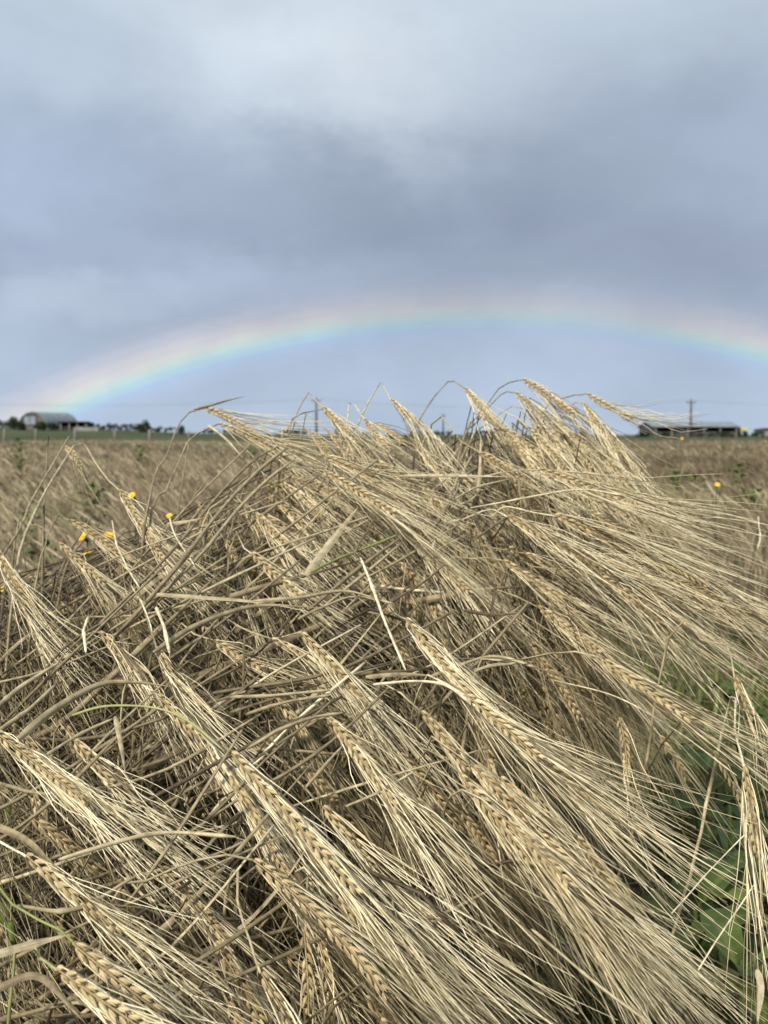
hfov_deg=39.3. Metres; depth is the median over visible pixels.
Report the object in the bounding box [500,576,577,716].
barley stalk
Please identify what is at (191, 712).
barley stalk
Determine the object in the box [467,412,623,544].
barley stalk
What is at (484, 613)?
dead leaf
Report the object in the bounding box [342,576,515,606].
broken straw
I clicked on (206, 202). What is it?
sky
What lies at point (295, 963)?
barley stalk
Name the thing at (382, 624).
dead leaf
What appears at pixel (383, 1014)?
barley stalk
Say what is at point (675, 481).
tall weed
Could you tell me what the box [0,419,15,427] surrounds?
bush
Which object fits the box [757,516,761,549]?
broken straw
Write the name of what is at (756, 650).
barley stalk
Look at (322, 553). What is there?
dead leaf
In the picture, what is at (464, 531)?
dead leaf
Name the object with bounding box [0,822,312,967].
broken straw
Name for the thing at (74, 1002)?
broken straw
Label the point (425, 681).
broken straw
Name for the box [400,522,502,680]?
barley stalk
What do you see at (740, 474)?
tall weed
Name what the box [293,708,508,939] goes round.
barley stalk
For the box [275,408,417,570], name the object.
barley stalk
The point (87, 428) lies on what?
stone wall
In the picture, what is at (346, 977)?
barley stalk
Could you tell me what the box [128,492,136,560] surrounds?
yellow flower
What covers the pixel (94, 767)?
barley stalk
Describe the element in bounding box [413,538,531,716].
barley stalk
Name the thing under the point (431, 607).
barley stalk
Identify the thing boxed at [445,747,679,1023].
barley stalk
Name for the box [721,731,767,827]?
broad leaved weed
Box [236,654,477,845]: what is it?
barley stalk
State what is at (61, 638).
barley stalk
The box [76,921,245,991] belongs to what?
barley stalk
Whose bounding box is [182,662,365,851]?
broken straw
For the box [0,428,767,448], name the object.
pasture
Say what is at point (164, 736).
broken straw
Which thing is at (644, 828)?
barley stalk
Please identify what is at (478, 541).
barley stalk
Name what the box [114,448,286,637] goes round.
broken straw
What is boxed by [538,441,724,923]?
barley stalk
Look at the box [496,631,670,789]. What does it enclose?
barley stalk
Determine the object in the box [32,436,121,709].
barley stalk
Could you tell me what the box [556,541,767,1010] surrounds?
barley stalk
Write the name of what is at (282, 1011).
barley stalk
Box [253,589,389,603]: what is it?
dead leaf
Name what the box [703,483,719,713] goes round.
yellow flower
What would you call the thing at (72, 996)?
barley stalk
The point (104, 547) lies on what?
barley stalk
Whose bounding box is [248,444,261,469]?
tall weed
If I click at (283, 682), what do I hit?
broken straw
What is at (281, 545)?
broken straw
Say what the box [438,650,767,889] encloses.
barley stalk
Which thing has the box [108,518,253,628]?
dead leaf
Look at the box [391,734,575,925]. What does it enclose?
barley stalk
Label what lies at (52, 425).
bush
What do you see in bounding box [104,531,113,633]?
yellow flower
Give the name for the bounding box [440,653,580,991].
barley stalk
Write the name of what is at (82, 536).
yellow flower
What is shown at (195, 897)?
dead leaf
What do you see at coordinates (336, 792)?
broken straw
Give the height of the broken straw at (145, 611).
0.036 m
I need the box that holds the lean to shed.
[57,421,95,429]
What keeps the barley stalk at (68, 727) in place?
on the ground at (736, 569)
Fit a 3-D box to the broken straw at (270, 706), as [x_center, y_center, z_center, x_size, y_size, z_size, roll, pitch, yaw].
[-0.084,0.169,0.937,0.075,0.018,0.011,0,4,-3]
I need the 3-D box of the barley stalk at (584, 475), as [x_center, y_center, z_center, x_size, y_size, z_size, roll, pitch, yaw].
[0.261,0.336,1.488,0.389,0.816,0.159,3,5,38]
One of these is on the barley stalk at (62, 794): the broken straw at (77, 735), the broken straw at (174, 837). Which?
the broken straw at (77, 735)
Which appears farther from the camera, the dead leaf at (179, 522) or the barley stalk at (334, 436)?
the barley stalk at (334, 436)
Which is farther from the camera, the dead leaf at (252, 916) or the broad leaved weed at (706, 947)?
the broad leaved weed at (706, 947)
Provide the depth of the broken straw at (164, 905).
0.82 m
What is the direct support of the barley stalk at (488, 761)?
on the ground at (736, 569)
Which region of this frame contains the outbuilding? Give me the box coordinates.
[753,428,767,435]
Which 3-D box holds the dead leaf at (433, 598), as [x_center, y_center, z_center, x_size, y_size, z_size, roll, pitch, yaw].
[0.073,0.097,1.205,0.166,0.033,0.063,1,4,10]
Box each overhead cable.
[14,397,307,405]
[322,397,685,407]
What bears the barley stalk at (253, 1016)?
on the ground at (736, 569)
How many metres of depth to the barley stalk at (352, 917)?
0.77 m
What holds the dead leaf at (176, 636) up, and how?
on the straw tangle
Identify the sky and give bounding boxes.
[0,0,767,434]
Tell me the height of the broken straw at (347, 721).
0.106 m
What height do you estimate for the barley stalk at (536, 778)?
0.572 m
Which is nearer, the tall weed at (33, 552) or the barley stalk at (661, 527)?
the barley stalk at (661, 527)
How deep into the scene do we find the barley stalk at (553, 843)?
0.85 m
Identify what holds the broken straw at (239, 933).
on the straw tangle
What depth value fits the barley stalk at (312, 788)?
0.92 m
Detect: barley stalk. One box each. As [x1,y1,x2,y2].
[0,550,130,732]
[0,591,113,697]
[0,710,159,900]
[0,730,249,949]
[0,791,209,949]
[0,840,290,1023]
[0,887,260,1023]
[1,442,259,719]
[2,696,140,787]
[3,519,200,683]
[3,607,108,730]
[7,939,175,1023]
[8,579,120,766]
[11,758,90,1008]
[18,515,210,771]
[22,631,227,898]
[27,689,155,803]
[28,723,247,961]
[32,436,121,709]
[44,569,227,710]
[45,839,206,1023]
[46,694,157,885]
[46,989,120,1023]
[63,655,223,740]
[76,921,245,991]
[85,940,226,1023]
[91,854,469,1023]
[99,888,283,1023]
[102,628,210,758]
[110,843,346,1023]
[114,670,394,962]
[114,915,244,1023]
[120,720,200,850]
[122,576,327,851]
[127,407,369,732]
[128,698,550,1023]
[136,422,358,715]
[140,896,282,1023]
[144,825,317,1021]
[146,889,302,1020]
[148,569,312,661]
[153,876,225,1023]
[162,622,388,736]
[163,746,427,1023]
[167,937,257,1021]
[168,960,245,1023]
[170,452,506,667]
[173,465,526,730]
[175,916,320,1023]
[184,476,438,662]
[184,590,265,783]
[185,625,426,770]
[186,480,431,684]
[191,966,263,1023]
[197,512,312,678]
[200,738,462,915]
[201,877,325,1023]
[204,488,376,677]
[205,493,392,689]
[212,922,409,1023]
[213,870,301,1023]
[217,464,366,591]
[217,531,411,721]
[217,661,443,838]
[217,835,465,987]
[218,503,338,655]
[218,680,375,815]
[219,866,556,1023]
[220,499,383,641]
[223,631,502,874]
[224,666,355,819]
[225,656,365,798]
[227,455,411,564]
[228,670,442,900]
[235,755,460,952]
[236,513,386,659]
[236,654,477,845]
[238,517,382,688]
[239,773,616,1023]
[242,453,382,586]
[246,655,435,845]
[249,698,398,844]
[250,887,348,1023]
[251,841,396,1023]
[253,392,425,683]
[254,970,368,1023]
[262,437,412,573]
[263,687,507,906]
[263,700,388,843]
[263,717,563,994]
[265,710,520,892]
[267,768,465,959]
[271,422,385,530]
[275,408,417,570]
[283,457,449,603]
[286,546,478,730]
[288,413,416,524]
[288,723,582,998]
[291,462,459,672]
[292,745,549,978]
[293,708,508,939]
[299,498,494,656]
[299,965,394,1023]
[303,920,461,1023]
[303,990,391,1023]
[313,451,532,555]
[313,737,499,988]
[317,531,428,679]
[318,493,462,635]
[318,614,466,770]
[322,437,399,530]
[323,982,403,1023]
[326,456,446,562]
[335,611,659,879]
[336,382,470,555]
[339,403,468,521]
[343,474,486,630]
[343,523,489,638]
[344,540,529,713]
[347,553,481,750]
[348,422,501,581]
[358,433,524,564]
[364,766,642,1021]
[370,521,577,705]
[372,685,568,918]
[376,490,534,612]
[381,594,524,787]
[384,497,515,656]
[385,381,551,560]
[385,964,469,1023]
[389,489,538,626]
[391,462,514,693]
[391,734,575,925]
[394,821,608,1023]
[399,658,708,936]
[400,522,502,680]
[400,783,602,1023]
[401,549,465,661]
[401,765,761,1023]
[402,748,734,1023]
[403,674,764,918]
[405,509,749,714]
[405,747,711,1000]
[411,526,586,697]
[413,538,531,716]
[414,546,560,675]
[415,735,688,1022]
[416,467,767,617]
[418,547,570,714]
[419,610,493,837]
[419,623,554,827]
[419,722,569,968]
[421,416,612,542]
[421,642,528,891]
[424,557,705,717]
[425,453,560,604]
[427,782,706,1023]
[429,683,767,977]
[430,494,560,732]
[433,676,590,955]
[434,789,732,1023]
[436,500,542,670]
[437,679,584,842]
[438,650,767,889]
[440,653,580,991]
[441,618,666,962]
[442,510,767,658]
[442,798,709,1023]
[445,669,537,972]
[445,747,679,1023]
[446,405,605,616]
[446,666,563,951]
[450,391,653,532]
[451,434,531,554]
[454,378,680,511]
[455,813,694,1023]
[460,404,602,550]
[461,489,646,663]
[461,620,609,815]
[462,465,673,951]
[463,513,595,673]
[464,465,604,637]
[465,536,677,675]
[466,432,599,561]
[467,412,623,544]
[468,675,621,858]
[469,412,573,537]
[469,558,767,1009]
[470,545,726,682]
[470,616,570,832]
[470,835,766,1023]
[471,811,749,1023]
[471,832,767,1022]
[473,464,596,624]
[474,496,767,936]
[475,663,652,892]
[476,468,672,937]
[476,624,650,845]
[477,421,643,849]
[477,560,727,977]
[479,759,711,1023]
[480,543,734,921]
[482,437,601,556]
[482,590,722,751]
[483,431,594,599]
[484,413,644,538]
[486,566,767,951]
[487,483,765,930]
[488,461,725,939]
[489,620,589,816]
[489,688,586,898]
[491,578,657,739]
[493,567,656,744]
[496,419,615,536]
[496,540,767,988]
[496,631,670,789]
[499,393,713,679]
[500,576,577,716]
[501,411,625,568]
[501,625,611,814]
[502,810,735,1023]
[503,533,767,1012]
[505,597,621,738]
[506,397,673,544]
[507,624,620,790]
[508,540,767,1006]
[511,421,693,576]
[511,680,754,1002]
[512,507,759,865]
[515,436,704,866]
[518,410,651,570]
[518,429,604,583]
[518,448,707,902]
[519,402,668,589]
[520,585,642,799]
[522,462,726,912]
[528,567,767,987]
[530,462,694,598]
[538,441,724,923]
[541,604,591,743]
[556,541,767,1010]
[556,563,767,1020]
[558,620,767,1023]
[561,722,767,1023]
[639,696,767,1023]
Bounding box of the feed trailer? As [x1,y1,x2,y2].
[738,428,747,436]
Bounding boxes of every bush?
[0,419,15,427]
[16,421,26,429]
[33,421,47,430]
[46,422,58,430]
[94,423,120,429]
[112,423,142,430]
[136,424,145,431]
[141,419,151,431]
[151,426,175,431]
[177,425,184,433]
[202,429,236,433]
[276,429,306,434]
[635,431,649,436]
[661,431,676,436]
[693,433,712,436]
[714,431,733,436]
[741,431,764,436]
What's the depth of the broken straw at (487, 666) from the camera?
0.95 m
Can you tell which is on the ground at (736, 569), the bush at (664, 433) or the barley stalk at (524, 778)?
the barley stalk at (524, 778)
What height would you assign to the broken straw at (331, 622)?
0.225 m
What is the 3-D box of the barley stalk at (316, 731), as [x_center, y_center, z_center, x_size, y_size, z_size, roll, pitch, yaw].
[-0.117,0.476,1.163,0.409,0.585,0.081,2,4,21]
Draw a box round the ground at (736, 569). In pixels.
[0,449,767,1023]
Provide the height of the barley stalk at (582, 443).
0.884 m
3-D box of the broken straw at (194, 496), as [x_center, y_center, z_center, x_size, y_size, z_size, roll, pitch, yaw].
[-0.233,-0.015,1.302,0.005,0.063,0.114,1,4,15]
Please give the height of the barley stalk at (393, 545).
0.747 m
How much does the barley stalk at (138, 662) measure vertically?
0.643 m
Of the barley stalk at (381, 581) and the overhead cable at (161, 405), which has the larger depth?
the overhead cable at (161, 405)
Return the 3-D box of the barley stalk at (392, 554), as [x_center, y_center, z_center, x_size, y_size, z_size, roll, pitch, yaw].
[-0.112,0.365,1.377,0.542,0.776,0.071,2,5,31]
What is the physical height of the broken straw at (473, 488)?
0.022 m
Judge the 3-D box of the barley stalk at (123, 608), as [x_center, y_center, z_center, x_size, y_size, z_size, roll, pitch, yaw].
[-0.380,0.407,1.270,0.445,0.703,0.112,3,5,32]
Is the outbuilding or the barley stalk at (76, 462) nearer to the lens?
the barley stalk at (76, 462)
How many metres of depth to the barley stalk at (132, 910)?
0.81 m
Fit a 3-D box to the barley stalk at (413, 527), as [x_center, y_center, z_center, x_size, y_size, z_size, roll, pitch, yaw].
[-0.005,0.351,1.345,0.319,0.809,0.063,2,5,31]
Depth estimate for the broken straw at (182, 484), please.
1.38 m
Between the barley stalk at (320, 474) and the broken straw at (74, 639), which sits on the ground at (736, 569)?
the barley stalk at (320, 474)
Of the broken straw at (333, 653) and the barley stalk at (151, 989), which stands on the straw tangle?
the broken straw at (333, 653)
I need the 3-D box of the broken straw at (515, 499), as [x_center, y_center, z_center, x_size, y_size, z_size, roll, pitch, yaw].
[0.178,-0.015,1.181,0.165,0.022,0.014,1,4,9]
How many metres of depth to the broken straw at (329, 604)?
1.05 m
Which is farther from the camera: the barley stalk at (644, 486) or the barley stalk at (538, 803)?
the barley stalk at (644, 486)
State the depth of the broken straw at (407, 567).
1.19 m
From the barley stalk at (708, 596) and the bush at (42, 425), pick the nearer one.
the barley stalk at (708, 596)
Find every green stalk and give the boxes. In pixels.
[72,704,224,751]
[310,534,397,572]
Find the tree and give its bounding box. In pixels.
[8,416,17,428]
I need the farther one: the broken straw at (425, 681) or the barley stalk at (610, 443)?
the barley stalk at (610, 443)
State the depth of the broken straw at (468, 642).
1.08 m
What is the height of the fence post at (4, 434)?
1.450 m
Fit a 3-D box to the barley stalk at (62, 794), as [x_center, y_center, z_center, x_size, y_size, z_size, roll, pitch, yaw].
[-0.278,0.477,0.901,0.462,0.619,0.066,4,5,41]
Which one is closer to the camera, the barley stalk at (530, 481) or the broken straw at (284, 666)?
the broken straw at (284, 666)
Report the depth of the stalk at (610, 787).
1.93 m
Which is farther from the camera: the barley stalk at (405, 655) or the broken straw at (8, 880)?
the barley stalk at (405, 655)
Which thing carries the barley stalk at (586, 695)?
on the ground at (736, 569)
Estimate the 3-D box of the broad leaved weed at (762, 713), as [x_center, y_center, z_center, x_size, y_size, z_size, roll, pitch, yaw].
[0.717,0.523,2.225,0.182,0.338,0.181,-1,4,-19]
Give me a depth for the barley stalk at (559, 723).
1.12 m
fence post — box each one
[3,428,5,441]
[148,429,150,439]
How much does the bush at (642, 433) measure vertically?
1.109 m
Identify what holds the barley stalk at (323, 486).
on the ground at (736, 569)
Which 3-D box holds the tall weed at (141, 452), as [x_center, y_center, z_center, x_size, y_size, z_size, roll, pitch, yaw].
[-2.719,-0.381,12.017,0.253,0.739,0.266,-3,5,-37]
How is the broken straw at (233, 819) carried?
on the straw tangle
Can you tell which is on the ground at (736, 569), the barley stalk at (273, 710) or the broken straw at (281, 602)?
the barley stalk at (273, 710)
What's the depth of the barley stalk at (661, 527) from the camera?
1.47 m
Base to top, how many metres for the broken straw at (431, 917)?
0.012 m
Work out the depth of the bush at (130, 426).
173.61 m
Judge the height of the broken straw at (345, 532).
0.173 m
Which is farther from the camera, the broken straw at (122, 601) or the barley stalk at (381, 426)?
the barley stalk at (381, 426)
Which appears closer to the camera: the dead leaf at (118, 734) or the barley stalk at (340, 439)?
the dead leaf at (118, 734)
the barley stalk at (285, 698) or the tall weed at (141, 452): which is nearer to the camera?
the barley stalk at (285, 698)
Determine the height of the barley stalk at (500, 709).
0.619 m
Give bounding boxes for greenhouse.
[412,431,449,434]
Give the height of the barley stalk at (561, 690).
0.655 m
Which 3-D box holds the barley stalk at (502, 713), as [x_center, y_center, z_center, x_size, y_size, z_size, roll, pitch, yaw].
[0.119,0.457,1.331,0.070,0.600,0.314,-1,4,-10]
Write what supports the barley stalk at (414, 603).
on the ground at (736, 569)
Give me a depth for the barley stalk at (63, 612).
1.25 m
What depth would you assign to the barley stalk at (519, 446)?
1.41 m
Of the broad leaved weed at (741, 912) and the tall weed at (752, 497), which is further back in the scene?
the tall weed at (752, 497)
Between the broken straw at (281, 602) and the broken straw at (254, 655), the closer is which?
the broken straw at (254, 655)
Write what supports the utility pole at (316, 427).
on the pasture
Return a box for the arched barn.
[19,412,76,429]
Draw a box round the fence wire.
[0,429,257,435]
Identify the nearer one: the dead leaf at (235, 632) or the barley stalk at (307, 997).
the barley stalk at (307, 997)
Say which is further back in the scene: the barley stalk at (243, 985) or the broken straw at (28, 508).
the broken straw at (28, 508)
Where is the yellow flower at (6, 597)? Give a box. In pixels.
[1,586,9,667]
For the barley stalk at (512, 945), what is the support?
on the ground at (736, 569)
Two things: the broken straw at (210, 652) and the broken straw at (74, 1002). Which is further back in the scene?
the broken straw at (210, 652)
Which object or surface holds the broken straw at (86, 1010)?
on the straw tangle
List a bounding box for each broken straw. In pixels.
[0,436,68,559]
[0,562,167,726]
[0,583,101,676]
[0,634,138,683]
[0,662,59,706]
[0,668,179,853]
[0,668,213,810]
[0,685,55,730]
[0,714,260,795]
[0,730,123,839]
[0,776,210,879]
[0,807,122,857]
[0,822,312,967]
[0,843,121,885]
[0,938,168,1021]
[5,851,240,1022]
[5,925,345,1018]
[15,632,149,670]
[15,677,324,741]
[16,541,249,728]
[16,575,208,713]
[18,876,136,914]
[24,927,228,1007]
[28,686,272,848]
[28,828,304,1000]
[34,880,190,986]
[42,789,252,889]
[45,488,287,617]
[46,718,113,755]
[48,516,91,611]
[48,624,161,720]
[52,537,315,663]
[52,730,242,980]
[53,530,90,625]
[56,825,274,1004]
[58,695,342,830]
[58,831,235,860]
[63,500,285,583]
[65,920,208,1023]
[66,643,267,784]
[71,899,391,971]
[73,445,249,657]
[73,889,303,1006]
[81,616,88,652]
[85,564,304,617]
[87,698,251,779]
[90,562,297,723]
[92,446,277,630]
[93,514,175,610]
[112,520,139,587]
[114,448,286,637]
[115,687,223,806]
[116,513,323,664]
[121,867,292,920]
[125,459,294,629]
[131,585,151,630]
[131,747,489,847]
[132,475,318,624]
[133,497,333,672]
[134,601,235,719]
[135,915,271,1013]
[138,612,450,708]
[143,585,409,755]
[147,697,335,849]
[147,769,287,914]
[155,606,169,653]
[163,573,381,781]
[167,678,258,766]
[169,516,194,565]
[173,473,211,528]
[173,618,285,678]
[174,600,304,704]
[175,438,189,532]
[182,505,400,582]
[182,594,344,619]
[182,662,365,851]
[184,720,319,802]
[187,733,460,767]
[191,529,293,637]
[196,514,377,632]
[200,677,400,794]
[205,719,333,742]
[212,459,377,613]
[215,664,355,692]
[225,629,411,682]
[227,624,360,704]
[230,689,330,698]
[245,578,330,666]
[245,694,330,714]
[247,712,342,749]
[261,524,458,626]
[267,605,520,709]
[292,656,398,760]
[297,596,392,619]
[299,686,415,759]
[303,746,342,789]
[306,538,399,610]
[314,541,402,614]
[316,606,417,705]
[334,593,451,604]
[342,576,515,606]
[346,771,414,806]
[347,602,528,799]
[353,517,374,557]
[360,557,405,669]
[369,890,490,920]
[373,680,481,710]
[386,561,530,621]
[391,563,444,601]
[395,642,554,687]
[405,470,460,561]
[423,534,468,596]
[429,466,478,536]
[432,655,536,676]
[436,438,472,493]
[442,490,481,525]
[451,454,472,499]
[454,479,508,499]
[470,489,622,507]
[474,662,515,672]
[475,504,532,539]
[488,490,522,544]
[492,506,556,516]
[531,929,650,1023]
[553,680,736,775]
[671,833,746,913]
[698,883,754,970]
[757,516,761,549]
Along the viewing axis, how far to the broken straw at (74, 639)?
1.06 m
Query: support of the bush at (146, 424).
on the pasture
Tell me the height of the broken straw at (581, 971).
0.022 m
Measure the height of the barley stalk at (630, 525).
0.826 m
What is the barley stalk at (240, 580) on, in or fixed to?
on the ground at (736, 569)
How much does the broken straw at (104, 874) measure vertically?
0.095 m
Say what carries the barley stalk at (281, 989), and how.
on the ground at (736, 569)
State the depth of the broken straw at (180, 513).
1.21 m
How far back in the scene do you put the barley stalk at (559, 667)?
1.35 m
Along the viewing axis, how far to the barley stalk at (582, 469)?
1.47 m
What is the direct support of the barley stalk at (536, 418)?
on the ground at (736, 569)
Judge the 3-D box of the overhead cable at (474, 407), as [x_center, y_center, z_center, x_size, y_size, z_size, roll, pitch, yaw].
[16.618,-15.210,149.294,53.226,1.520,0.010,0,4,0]
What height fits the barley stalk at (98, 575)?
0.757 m
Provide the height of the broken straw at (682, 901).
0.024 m
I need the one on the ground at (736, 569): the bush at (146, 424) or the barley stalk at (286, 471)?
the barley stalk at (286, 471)
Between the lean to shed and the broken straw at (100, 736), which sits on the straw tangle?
the broken straw at (100, 736)
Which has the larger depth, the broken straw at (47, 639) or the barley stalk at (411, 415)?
the barley stalk at (411, 415)
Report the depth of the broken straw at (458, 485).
1.31 m
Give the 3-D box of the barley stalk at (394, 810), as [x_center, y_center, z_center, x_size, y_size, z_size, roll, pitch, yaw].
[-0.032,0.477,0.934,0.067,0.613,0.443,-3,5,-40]
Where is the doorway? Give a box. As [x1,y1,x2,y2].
[23,415,35,424]
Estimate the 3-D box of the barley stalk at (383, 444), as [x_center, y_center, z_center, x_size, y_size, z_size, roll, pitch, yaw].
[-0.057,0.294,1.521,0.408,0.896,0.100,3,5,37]
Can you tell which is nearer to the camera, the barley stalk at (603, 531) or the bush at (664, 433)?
the barley stalk at (603, 531)
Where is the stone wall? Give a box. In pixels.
[75,427,98,430]
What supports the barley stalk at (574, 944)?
on the ground at (736, 569)
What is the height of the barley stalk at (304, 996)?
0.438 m
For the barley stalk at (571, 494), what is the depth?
1.35 m
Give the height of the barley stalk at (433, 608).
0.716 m
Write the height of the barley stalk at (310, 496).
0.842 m
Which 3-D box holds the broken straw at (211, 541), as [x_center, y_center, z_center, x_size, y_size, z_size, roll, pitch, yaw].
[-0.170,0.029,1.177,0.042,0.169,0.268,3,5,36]
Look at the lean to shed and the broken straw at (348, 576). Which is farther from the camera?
the lean to shed
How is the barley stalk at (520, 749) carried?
on the ground at (736, 569)
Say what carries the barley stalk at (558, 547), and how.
on the ground at (736, 569)
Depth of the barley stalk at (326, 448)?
1.41 m
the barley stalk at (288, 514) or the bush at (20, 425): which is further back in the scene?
the bush at (20, 425)
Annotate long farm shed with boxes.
[637,422,740,436]
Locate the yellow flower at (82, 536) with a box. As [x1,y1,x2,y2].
[79,533,88,566]
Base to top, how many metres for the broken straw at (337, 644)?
0.167 m
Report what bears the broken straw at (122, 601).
on the barley stalk at (261, 521)
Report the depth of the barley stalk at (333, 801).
0.90 m
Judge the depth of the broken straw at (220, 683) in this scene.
1.02 m
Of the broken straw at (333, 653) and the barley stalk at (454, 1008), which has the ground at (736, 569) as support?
the barley stalk at (454, 1008)
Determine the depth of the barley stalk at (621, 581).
1.12 m
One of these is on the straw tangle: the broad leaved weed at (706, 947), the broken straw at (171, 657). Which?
the broken straw at (171, 657)
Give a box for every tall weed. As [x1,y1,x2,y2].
[6,511,57,583]
[8,438,27,475]
[16,539,77,592]
[71,483,117,551]
[131,445,149,505]
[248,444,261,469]
[660,471,687,495]
[676,473,711,561]
[723,463,756,538]
[730,488,766,596]
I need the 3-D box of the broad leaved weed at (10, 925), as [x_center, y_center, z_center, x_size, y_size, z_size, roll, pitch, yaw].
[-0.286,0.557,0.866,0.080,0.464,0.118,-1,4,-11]
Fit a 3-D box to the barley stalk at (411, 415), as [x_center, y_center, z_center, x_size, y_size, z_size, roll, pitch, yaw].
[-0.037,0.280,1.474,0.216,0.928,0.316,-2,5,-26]
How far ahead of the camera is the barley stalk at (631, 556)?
1.20 m
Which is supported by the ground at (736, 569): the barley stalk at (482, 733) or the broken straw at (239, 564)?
the barley stalk at (482, 733)
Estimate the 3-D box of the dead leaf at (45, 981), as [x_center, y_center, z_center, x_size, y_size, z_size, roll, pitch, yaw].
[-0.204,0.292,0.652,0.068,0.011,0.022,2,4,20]
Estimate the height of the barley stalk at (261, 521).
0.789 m
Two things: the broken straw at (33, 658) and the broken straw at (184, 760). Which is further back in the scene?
the broken straw at (33, 658)
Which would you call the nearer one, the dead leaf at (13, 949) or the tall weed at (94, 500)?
the dead leaf at (13, 949)
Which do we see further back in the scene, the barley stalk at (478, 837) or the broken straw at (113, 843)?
the barley stalk at (478, 837)
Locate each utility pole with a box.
[315,397,320,435]
[686,399,695,436]
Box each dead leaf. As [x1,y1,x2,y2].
[0,570,221,748]
[0,612,99,662]
[0,824,59,871]
[0,935,66,957]
[0,972,83,1020]
[17,680,170,740]
[24,758,315,1023]
[44,714,254,973]
[75,780,331,895]
[87,706,277,786]
[90,769,270,887]
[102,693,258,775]
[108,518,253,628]
[110,660,275,801]
[114,716,125,774]
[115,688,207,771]
[134,759,199,914]
[141,655,422,752]
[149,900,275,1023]
[152,604,314,653]
[157,593,317,613]
[159,565,420,689]
[167,518,200,525]
[173,683,403,813]
[176,811,330,958]
[180,517,404,675]
[187,593,396,827]
[193,397,240,409]
[196,558,368,613]
[206,498,355,616]
[207,425,243,458]
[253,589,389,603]
[259,653,420,672]
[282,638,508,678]
[304,507,357,576]
[318,599,446,637]
[366,672,433,678]
[383,586,520,605]
[394,511,434,542]
[399,474,506,477]
[418,444,460,490]
[453,500,490,539]
[464,609,516,616]
[467,440,481,506]
[755,969,763,1021]
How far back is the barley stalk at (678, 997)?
0.89 m
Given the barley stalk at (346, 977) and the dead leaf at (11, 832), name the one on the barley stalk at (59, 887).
the dead leaf at (11, 832)
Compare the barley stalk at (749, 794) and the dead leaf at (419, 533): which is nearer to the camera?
the barley stalk at (749, 794)
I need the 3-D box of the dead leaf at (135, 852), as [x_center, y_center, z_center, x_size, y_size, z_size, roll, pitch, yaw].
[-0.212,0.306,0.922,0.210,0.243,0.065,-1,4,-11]
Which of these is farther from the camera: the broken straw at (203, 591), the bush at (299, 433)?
the bush at (299, 433)
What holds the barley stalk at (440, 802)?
on the ground at (736, 569)
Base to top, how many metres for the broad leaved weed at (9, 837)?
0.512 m
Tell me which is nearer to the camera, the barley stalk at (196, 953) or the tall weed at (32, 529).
the barley stalk at (196, 953)
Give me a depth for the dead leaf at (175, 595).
1.05 m
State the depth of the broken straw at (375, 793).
0.84 m
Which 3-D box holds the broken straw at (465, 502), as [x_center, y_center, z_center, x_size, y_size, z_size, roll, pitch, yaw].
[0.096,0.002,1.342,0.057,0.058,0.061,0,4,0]
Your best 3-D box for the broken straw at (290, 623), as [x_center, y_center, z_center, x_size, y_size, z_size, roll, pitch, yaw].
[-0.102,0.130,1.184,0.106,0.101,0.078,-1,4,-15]
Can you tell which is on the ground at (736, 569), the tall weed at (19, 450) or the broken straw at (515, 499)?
the tall weed at (19, 450)
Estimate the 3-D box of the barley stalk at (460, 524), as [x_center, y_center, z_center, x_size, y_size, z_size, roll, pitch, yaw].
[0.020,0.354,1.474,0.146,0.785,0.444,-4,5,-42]
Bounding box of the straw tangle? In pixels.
[0,422,634,1023]
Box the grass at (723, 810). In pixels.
[463,592,767,1023]
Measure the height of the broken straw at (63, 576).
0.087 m
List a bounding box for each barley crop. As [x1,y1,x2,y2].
[0,438,767,459]
[0,446,767,572]
[0,471,767,698]
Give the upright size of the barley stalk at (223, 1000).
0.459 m
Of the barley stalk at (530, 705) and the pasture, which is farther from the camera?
the pasture
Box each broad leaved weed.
[0,902,16,1023]
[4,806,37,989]
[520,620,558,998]
[595,895,719,1001]
[596,915,767,1023]
[621,976,747,1023]
[627,853,767,1023]
[631,747,767,855]
[638,732,707,810]
[644,859,767,947]
[653,733,767,886]
[661,806,767,996]
[664,877,767,961]
[689,660,767,807]
[700,681,767,828]
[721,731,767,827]
[743,960,767,1023]
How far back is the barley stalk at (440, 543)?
1.25 m
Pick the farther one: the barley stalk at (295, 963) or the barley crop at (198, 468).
the barley crop at (198, 468)
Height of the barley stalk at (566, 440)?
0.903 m
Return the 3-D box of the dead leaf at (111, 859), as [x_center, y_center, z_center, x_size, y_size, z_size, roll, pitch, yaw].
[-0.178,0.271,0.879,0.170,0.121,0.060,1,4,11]
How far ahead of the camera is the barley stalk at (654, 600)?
1.10 m
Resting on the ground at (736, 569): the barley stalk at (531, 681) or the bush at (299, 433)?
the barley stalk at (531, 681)
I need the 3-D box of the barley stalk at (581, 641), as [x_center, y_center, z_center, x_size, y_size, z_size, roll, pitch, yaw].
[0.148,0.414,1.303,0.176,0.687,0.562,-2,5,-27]
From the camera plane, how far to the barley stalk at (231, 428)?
1.37 m
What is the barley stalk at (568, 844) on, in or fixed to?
on the ground at (736, 569)
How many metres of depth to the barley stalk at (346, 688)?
0.96 m

